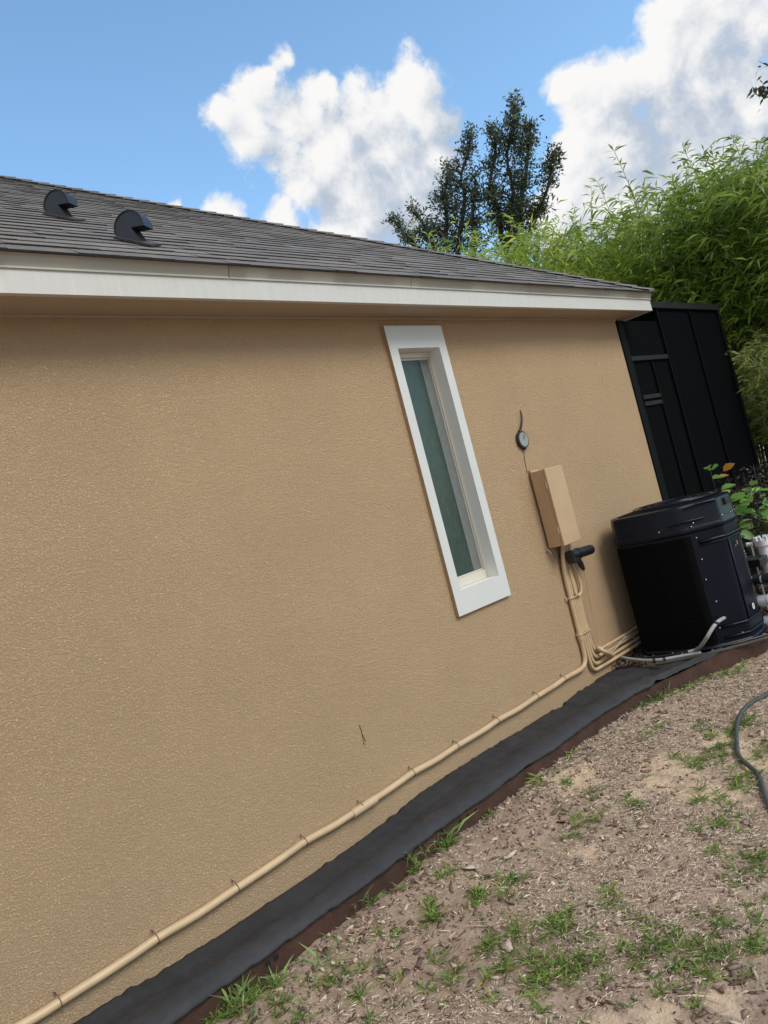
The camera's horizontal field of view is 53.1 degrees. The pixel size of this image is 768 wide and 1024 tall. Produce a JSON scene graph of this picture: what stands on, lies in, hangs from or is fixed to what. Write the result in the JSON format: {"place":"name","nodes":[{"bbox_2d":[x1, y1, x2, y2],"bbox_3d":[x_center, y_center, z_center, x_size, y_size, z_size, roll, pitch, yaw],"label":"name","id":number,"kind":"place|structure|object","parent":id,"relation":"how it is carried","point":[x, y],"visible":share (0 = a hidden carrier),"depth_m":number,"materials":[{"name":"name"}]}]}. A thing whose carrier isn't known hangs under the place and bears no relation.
{"place":"outdoors","nodes":[
{"label":"outdoors","id":0,"kind":"place"},
{"bbox_2d":[0,0,767,265],"label":"sky","id":1,"kind":"structure","parent":0,"point":[321,115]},
{"bbox_2d":[210,445,767,1023],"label":"lawn","id":2,"kind":"structure","parent":0,"point":[730,1001],"depth_m":2.72,"materials":[{"name":"soil"}]},
{"bbox_2d":[0,175,661,1023],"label":"house","id":3,"kind":"structure","parent":2,"relation":"on","point":[280,569],"depth_m":3.36,"materials":[{"name":"beige paint"}]},
{"bbox_2d":[14,546,586,1023],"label":"conduit","id":4,"kind":"object","parent":3,"relation":"attached to","point":[58,1002],"visible":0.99,"depth_m":3.17,"materials":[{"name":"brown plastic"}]},
{"bbox_2d":[381,325,510,616],"bbox_3d":[0.314,-0.249,4.382,0.486,1.626,0.164,-14,-1,-45],"label":"window","id":5,"kind":"structure","parent":3,"relation":"in","point":[459,513],"depth_m":4.43,"materials":[{"name":"white paint"}]},
{"bbox_2d":[516,410,528,469],"bbox_3d":[0.889,-0.452,4.880,0.137,0.399,0.027,-14,-1,-45],"label":"gauge","id":6,"kind":"object","parent":3,"relation":"attached to","point":[522,440],"visible":1,"depth_m":4.86,"materials":[{"name":"grey metal"}]},
{"bbox_2d":[528,465,580,553],"bbox_3d":[1.076,-0.026,4.875,0.221,0.551,0.133,-14,-1,-45],"label":"electrical box","id":7,"kind":"object","parent":3,"relation":"attached to","point":[555,506],"visible":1,"depth_m":4.82,"materials":[{"name":"beige paint"}]},
{"bbox_2d":[543,465,580,545],"bbox_3d":[1.117,-0.044,4.840,0.207,0.496,0.023,-14,-1,-45],"label":"door","id":8,"kind":"structure","parent":7,"relation":"in","point":[556,485],"depth_m":4.82,"materials":[{"name":"beige paint"}]},
{"bbox_2d":[568,563,582,596],"bbox_3d":[1.230,0.434,4.934,0.087,0.221,0.026,-14,-1,-31],"label":"conduit","id":9,"kind":"object","parent":3,"relation":"attached to","point":[579,594],"visible":0.98,"depth_m":4.93,"materials":[{"name":"beige plastic"}]},
{"bbox_2d":[559,545,594,571],"bbox_3d":[1.258,0.306,4.964,0.265,0.163,0.130,-14,-1,-45],"label":"outdoor spotlight","id":10,"kind":"object","parent":3,"relation":"attached to","point":[574,555],"visible":1,"depth_m":4.89,"materials":[{"name":"black plastic"}]},
{"bbox_2d":[584,572,611,653],"bbox_3d":[1.374,0.649,4.997,0.046,0.565,0.142,-15,-1,31],"label":"cable","id":11,"kind":"object","parent":10,"relation":"hanging from","point":[592,611],"visible":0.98,"depth_m":4.98,"materials":[{"name":"beige plastic"}]},
{"bbox_2d":[565,546,640,670],"bbox_3d":[1.506,0.545,5.185,0.820,0.869,0.056,-14,-1,-45],"label":"conduit","id":12,"kind":"object","parent":3,"relation":"attached to","point":[611,660],"visible":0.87,"depth_m":4.91,"materials":[{"name":"beige plastic"}]},
{"bbox_2d":[566,545,639,664],"bbox_3d":[1.511,0.527,5.194,0.793,0.835,0.055,-14,-1,-45],"label":"conduit","id":13,"kind":"object","parent":3,"relation":"attached to","point":[605,658],"visible":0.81,"depth_m":4.93,"materials":[{"name":"beige plastic"}]},
{"bbox_2d":[568,544,638,657],"bbox_3d":[1.515,0.507,5.203,0.769,0.798,0.055,-14,-1,-45],"label":"conduit","id":14,"kind":"object","parent":3,"relation":"attached to","point":[599,655],"visible":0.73,"depth_m":4.95,"materials":[{"name":"beige plastic"}]},
{"bbox_2d":[605,630,637,649],"bbox_3d":[1.629,0.853,5.199,0.563,0.021,0.006,-14,-1,-45],"label":"wire","id":15,"kind":"object","parent":14,"relation":"on","point":[620,640],"visible":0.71,"depth_m":5.15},
{"bbox_2d":[570,543,636,651],"bbox_3d":[1.518,0.487,5.211,0.746,0.762,0.053,-14,-1,-45],"label":"conduit","id":16,"kind":"object","parent":3,"relation":"attached to","point":[617,638],"visible":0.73,"depth_m":4.97,"materials":[{"name":"beige plastic"}]},
{"bbox_2d":[615,301,767,574],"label":"fence","id":17,"kind":"object","parent":3,"relation":"attached to","point":[686,389],"visible":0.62,"depth_m":6.80,"materials":[{"name":"black metal"}]},
{"bbox_2d":[73,647,721,1023],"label":"landscape fabric","id":18,"kind":"object","parent":2,"relation":"on","point":[184,986],"visible":0.99,"depth_m":3.15,"materials":[{"name":"black fabric"}]},
{"bbox_2d":[175,637,767,1023],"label":"landscape edging","id":19,"kind":"object","parent":2,"relation":"on","point":[325,924],"visible":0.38,"depth_m":3.32,"materials":[{"name":"brown"}]},
{"bbox_2d":[198,657,767,1023],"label":"grass","id":20,"kind":"structure","parent":2,"relation":"on","point":[243,1001],"depth_m":2.53,"materials":[{"name":"green plant"}]},
{"bbox_2d":[215,651,767,1023],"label":"bark litter","id":21,"kind":"object","parent":2,"relation":"on","point":[728,965],"visible":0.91,"depth_m":2.67,"materials":[{"name":"brown wood"}]},
{"bbox_2d":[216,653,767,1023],"bbox_3d":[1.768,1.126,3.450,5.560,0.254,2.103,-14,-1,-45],"label":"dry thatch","id":22,"kind":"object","parent":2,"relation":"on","point":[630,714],"visible":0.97,"depth_m":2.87,"materials":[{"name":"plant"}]},
{"bbox_2d":[504,850,516,859],"bbox_3d":[0.505,1.370,3.071,0.084,0.014,0.041,-14,-1,-45],"label":"bark piece","id":23,"kind":"object","parent":2,"relation":"on","point":[510,854],"visible":1,"depth_m":3.07,"materials":[{"name":"beige wood"}]},
{"bbox_2d":[636,869,645,877],"bbox_3d":[0.926,1.312,2.788,0.056,0.020,0.035,-15,-1,3],"label":"bark piece","id":24,"kind":"object","parent":2,"relation":"on","point":[642,871],"visible":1,"depth_m":2.78,"materials":[{"name":"brown wood"}]},
{"bbox_2d":[668,892,681,901],"bbox_3d":[0.995,1.315,2.626,0.034,0.009,0.067,-15,-1,34],"label":"bark piece","id":25,"kind":"object","parent":2,"relation":"on","point":[677,894],"visible":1,"depth_m":2.62,"materials":[{"name":"beige wood"}]},
{"bbox_2d":[612,570,767,676],"bbox_3d":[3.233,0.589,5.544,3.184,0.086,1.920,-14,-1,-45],"label":"mulch","id":26,"kind":"object","parent":2,"relation":"on","point":[622,663],"visible":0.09,"depth_m":5.14,"materials":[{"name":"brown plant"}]},
{"bbox_2d":[596,646,700,662],"bbox_3d":[1.710,0.871,5.015,0.309,0.180,0.614,-12,-2,-74],"label":"flexible conduit","id":27,"kind":"object","parent":26,"relation":"on","point":[608,653],"visible":0.93,"depth_m":4.92,"materials":[{"name":"grey plastic"}]},
{"bbox_2d":[611,491,766,655],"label":"heat pump","id":28,"kind":"object","parent":26,"relation":"on","point":[685,570],"visible":0.98,"depth_m":4.92,"materials":[{"name":"black metal"}]},
{"bbox_2d":[751,573,767,584],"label":"pvc pipe","id":29,"kind":"object","parent":28,"relation":"attached to","point":[762,578],"visible":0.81,"depth_m":5.05,"materials":[{"name":"black plastic"}]},
{"bbox_2d":[757,594,767,606],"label":"pvc pipe","id":30,"kind":"object","parent":28,"relation":"attached to","point":[762,600],"visible":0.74,"depth_m":5.06,"materials":[{"name":"white plastic"}]},
{"bbox_2d":[763,616,767,626],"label":"pvc pipe","id":31,"kind":"object","parent":28,"relation":"attached to","point":[765,620],"visible":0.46,"depth_m":5.06,"materials":[{"name":"white plastic"}]},
{"bbox_2d":[641,633,767,658],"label":"cable","id":32,"kind":"object","parent":26,"relation":"on","point":[715,647],"visible":0.94,"depth_m":4.83,"materials":[{"name":"black plastic"}]},
{"bbox_2d":[688,616,725,652],"bbox_3d":[2.027,0.771,4.766,0.278,0.212,0.251,-15,-1,9],"label":"flexible conduit","id":33,"kind":"object","parent":26,"relation":"on","point":[709,633],"visible":0.95,"depth_m":4.68,"materials":[{"name":"grey plastic"}]},
{"bbox_2d":[655,636,767,665],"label":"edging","id":34,"kind":"object","parent":26,"relation":"on","point":[714,651],"visible":0.98,"depth_m":4.78,"materials":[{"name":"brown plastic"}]},
{"bbox_2d":[703,463,753,539],"bbox_3d":[2.665,0.172,5.956,0.375,1.133,0.391,-15,-1,14],"label":"hibiscus","id":35,"kind":"object","parent":26,"relation":"on","point":[746,534],"visible":0.28,"depth_m":5.93,"materials":[{"name":"green plant"}]},
{"bbox_2d":[716,464,767,554],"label":"loropetalum","id":36,"kind":"object","parent":26,"relation":"on","point":[756,493],"visible":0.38,"depth_m":6.57,"materials":[{"name":"green plant"}]},
{"bbox_2d":[723,490,762,593],"bbox_3d":[2.861,0.244,6.169,0.441,0.902,0.361,-14,-1,-45],"label":"hibiscus","id":37,"kind":"object","parent":26,"relation":"on","point":[741,507],"visible":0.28,"depth_m":6.11,"materials":[{"name":"green plant"}]},
{"bbox_2d":[736,511,767,573],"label":"loropetalum","id":38,"kind":"object","parent":26,"relation":"on","point":[759,533],"visible":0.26,"depth_m":6.00,"materials":[{"name":"green plant"}]},
{"bbox_2d":[739,481,767,542],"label":"hibiscus","id":39,"kind":"object","parent":26,"relation":"on","point":[749,497],"visible":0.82,"depth_m":6.05,"materials":[{"name":"green plant"}]},
{"bbox_2d":[746,534,767,585],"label":"pool valve","id":40,"kind":"object","parent":26,"relation":"on","point":[760,559],"visible":0.82,"depth_m":5.50,"materials":[{"name":"white plastic"}]},
{"bbox_2d":[746,542,767,609],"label":"pvc pipe","id":41,"kind":"object","parent":26,"relation":"on","point":[749,544],"visible":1,"depth_m":5.57,"materials":[{"name":"white plastic"}]},
{"bbox_2d":[734,692,767,808],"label":"garden hose","id":42,"kind":"object","parent":2,"relation":"on","point":[741,758],"visible":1,"depth_m":3.60,"materials":[{"name":"grey rubber"}]},
{"bbox_2d":[747,61,767,111],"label":"oak tree","id":43,"kind":"object","parent":2,"relation":"on","point":[763,93],"visible":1,"depth_m":7.92,"materials":[{"name":"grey plant"}]},
{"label":"hedge bed","id":44,"kind":"structure","parent":0,"visible":0},
{"bbox_2d":[380,120,487,257],"bbox_3d":[1.870,-3.163,15.396,1.099,8.385,2.790,-14,-1,-36],"label":"oak tree","id":45,"kind":"object","parent":44,"relation":"on","point":[444,199],"visible":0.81,"depth_m":15.02,"materials":[{"name":"green plant"}]},
{"bbox_2d":[407,213,523,263],"bbox_3d":[1.591,-1.832,12.550,3.140,5.752,3.233,-14,-1,-21],"label":"bamboo clump","id":46,"kind":"object","parent":44,"relation":"on","point":[449,245],"visible":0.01,"depth_m":11.57,"materials":[{"name":"green plant"}]},
{"bbox_2d":[440,221,545,266],"bbox_3d":[1.931,-1.724,11.583,3.233,5.351,3.140,-14,-1,-14],"label":"bamboo clump","id":47,"kind":"object","parent":44,"relation":"on","point":[485,251],"visible":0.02,"depth_m":10.57,"materials":[{"name":"green plant"}]},
{"bbox_2d":[469,88,570,265],"bbox_3d":[3.025,-3.467,13.959,1.425,8.343,1.975,-14,-1,-24],"label":"oak tree","id":48,"kind":"object","parent":44,"relation":"on","point":[514,204],"visible":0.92,"depth_m":13.95,"materials":[{"name":"green plant"}]},
{"bbox_2d":[488,199,621,277],"bbox_3d":[2.888,-1.845,11.173,3.140,5.096,3.233,-15,-1,8],"label":"bamboo clump","id":49,"kind":"object","parent":44,"relation":"on","point":[544,229],"depth_m":10.31,"materials":[{"name":"green plant"}]},
{"bbox_2d":[503,213,621,272],"bbox_3d":[2.346,-1.774,11.633,3.140,5.241,3.233,-15,-1,-6],"label":"bamboo clump","id":50,"kind":"object","parent":44,"relation":"on","point":[519,248],"visible":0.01,"depth_m":10.85,"materials":[{"name":"green plant"}]},
{"bbox_2d":[465,179,670,294],"bbox_3d":[3.023,-1.839,10.459,3.233,5.000,3.140,-15,-1,16],"label":"bamboo clump","id":51,"kind":"object","parent":44,"relation":"on","point":[565,268],"visible":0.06,"depth_m":9.73,"materials":[{"name":"green plant"}]},
{"bbox_2d":[473,185,663,283],"bbox_3d":[2.922,-1.831,10.973,3.233,5.048,3.140,-15,-1,1],"label":"bamboo clump","id":52,"kind":"object","parent":44,"relation":"on","point":[570,226],"visible":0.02,"depth_m":10.17,"materials":[{"name":"green plant"}]},
{"bbox_2d":[537,164,764,454],"bbox_3d":[3.723,-2.017,10.327,3.140,4.991,3.233,-15,-1,23],"label":"bamboo clump","id":53,"kind":"object","parent":44,"relation":"on","point":[636,255],"visible":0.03,"depth_m":9.43,"materials":[{"name":"green plant"}]},
{"bbox_2d":[549,132,767,484],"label":"bamboo clump","id":54,"kind":"object","parent":44,"relation":"on","point":[647,242],"visible":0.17,"depth_m":9.01,"materials":[{"name":"green plant"}]},
{"bbox_2d":[605,135,767,462],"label":"bamboo clump","id":55,"kind":"object","parent":44,"relation":"on","point":[712,212],"visible":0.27,"depth_m":8.68,"materials":[{"name":"green plant"}]},
{"bbox_2d":[619,134,767,443],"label":"bamboo clump","id":56,"kind":"object","parent":44,"relation":"on","point":[727,247],"visible":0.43,"depth_m":8.59,"materials":[{"name":"green plant"}]},
{"bbox_2d":[683,137,767,351],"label":"bamboo clump","id":57,"kind":"object","parent":44,"relation":"on","point":[753,175],"visible":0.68,"depth_m":7.97,"materials":[{"name":"green plant"}]},
{"bbox_2d":[725,327,767,453],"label":"bamboo clump","id":58,"kind":"object","parent":44,"relation":"on","point":[757,385],"visible":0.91,"depth_m":7.80,"materials":[{"name":"green plant"}]},
{"bbox_2d":[762,459,767,487],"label":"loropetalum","id":59,"kind":"object","parent":44,"relation":"on","point":[764,471],"visible":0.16,"depth_m":7.88,"materials":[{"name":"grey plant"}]}
]}

